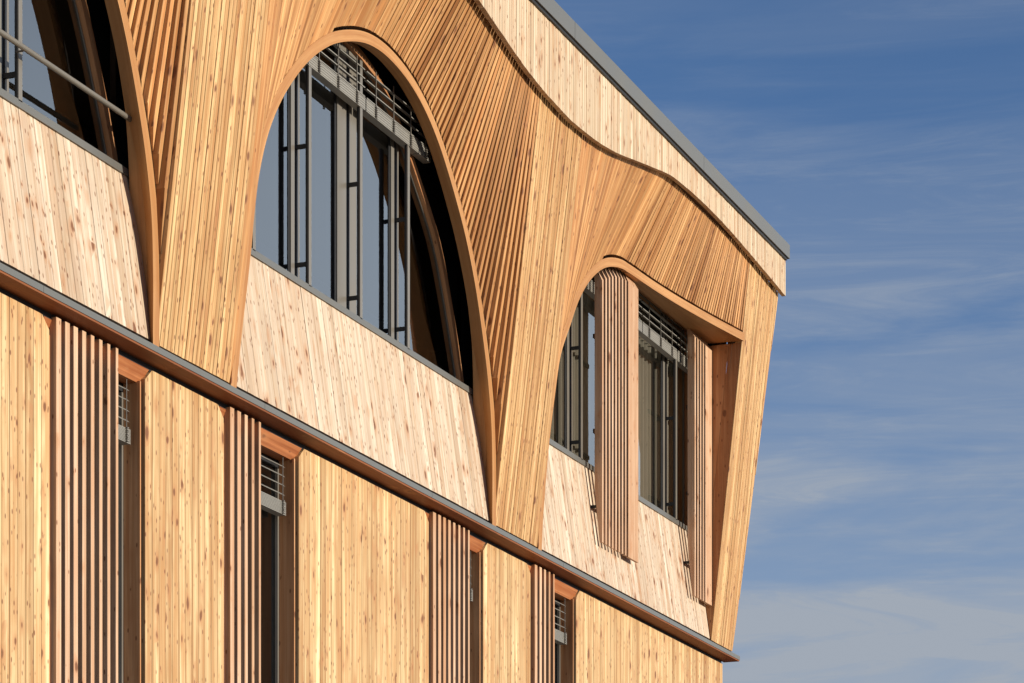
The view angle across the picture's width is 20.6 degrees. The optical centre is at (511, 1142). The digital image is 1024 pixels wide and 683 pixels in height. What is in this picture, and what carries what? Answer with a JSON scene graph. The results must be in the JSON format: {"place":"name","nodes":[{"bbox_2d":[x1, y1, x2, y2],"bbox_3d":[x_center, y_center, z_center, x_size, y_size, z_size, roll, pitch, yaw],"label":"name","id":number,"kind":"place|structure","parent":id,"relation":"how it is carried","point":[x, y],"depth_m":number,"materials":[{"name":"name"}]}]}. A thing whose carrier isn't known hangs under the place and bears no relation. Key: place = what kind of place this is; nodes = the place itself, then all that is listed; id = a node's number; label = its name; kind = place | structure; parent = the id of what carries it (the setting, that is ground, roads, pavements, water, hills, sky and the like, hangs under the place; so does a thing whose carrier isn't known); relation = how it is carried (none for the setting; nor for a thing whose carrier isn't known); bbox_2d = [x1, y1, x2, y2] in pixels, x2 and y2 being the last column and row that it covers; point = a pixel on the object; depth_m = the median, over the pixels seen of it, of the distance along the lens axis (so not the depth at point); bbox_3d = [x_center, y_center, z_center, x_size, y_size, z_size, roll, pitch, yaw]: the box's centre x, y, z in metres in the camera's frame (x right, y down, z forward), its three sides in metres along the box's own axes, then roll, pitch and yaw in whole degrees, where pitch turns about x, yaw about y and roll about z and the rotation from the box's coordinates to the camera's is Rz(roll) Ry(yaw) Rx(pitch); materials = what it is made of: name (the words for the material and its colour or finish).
{"place":"outdoors","nodes":[
{"label":"outdoors","id":0,"kind":"place"},
{"bbox_2d":[0,0,789,682],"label":"timber building","id":1,"kind":"structure","parent":0,"point":[376,340],"depth_m":26.35,"materials":[{"name":"brown wood"}]},
{"bbox_2d":[0,0,128,177],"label":"arched window","id":2,"kind":"structure","parent":1,"relation":"in","point":[106,151],"depth_m":21.44,"materials":[{"name":"grey metal"}]},
{"bbox_2d":[43,316,148,682],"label":"narrow window","id":3,"kind":"structure","parent":1,"relation":"in","point":[130,373],"depth_m":21.98,"materials":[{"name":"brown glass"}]},
{"bbox_2d":[219,406,301,682],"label":"narrow window","id":4,"kind":"structure","parent":1,"relation":"in","point":[281,504],"depth_m":24.47,"materials":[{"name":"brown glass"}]},
{"bbox_2d":[251,28,472,394],"bbox_3d":[-1.490,-8.710,25.750,0.238,2.820,5.840,0,0,22],"label":"arched window","id":5,"kind":"structure","parent":1,"relation":"in","point":[351,65],"depth_m":25.86,"materials":[{"name":"grey metal"}]},
{"bbox_2d":[425,512,484,682],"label":"narrow window","id":6,"kind":"structure","parent":1,"relation":"in","point":[476,545],"depth_m":28.32,"materials":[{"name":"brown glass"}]},
{"bbox_2d":[527,564,577,682],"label":"narrow window","id":7,"kind":"structure","parent":1,"relation":"in","point":[564,608],"depth_m":30.78,"materials":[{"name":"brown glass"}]},
{"bbox_2d":[549,257,687,531],"bbox_3d":[1.043,-8.710,32.189,0.373,2.820,5.940,0,0,22],"label":"arched window","id":8,"kind":"structure","parent":1,"relation":"in","point":[573,416],"depth_m":33.83,"materials":[{"name":"grey metal"}]},
{"bbox_2d":[555,0,1023,682],"label":"sky","id":9,"kind":"structure","parent":0,"point":[882,141],"materials":[{"name":"blue"}]}
]}

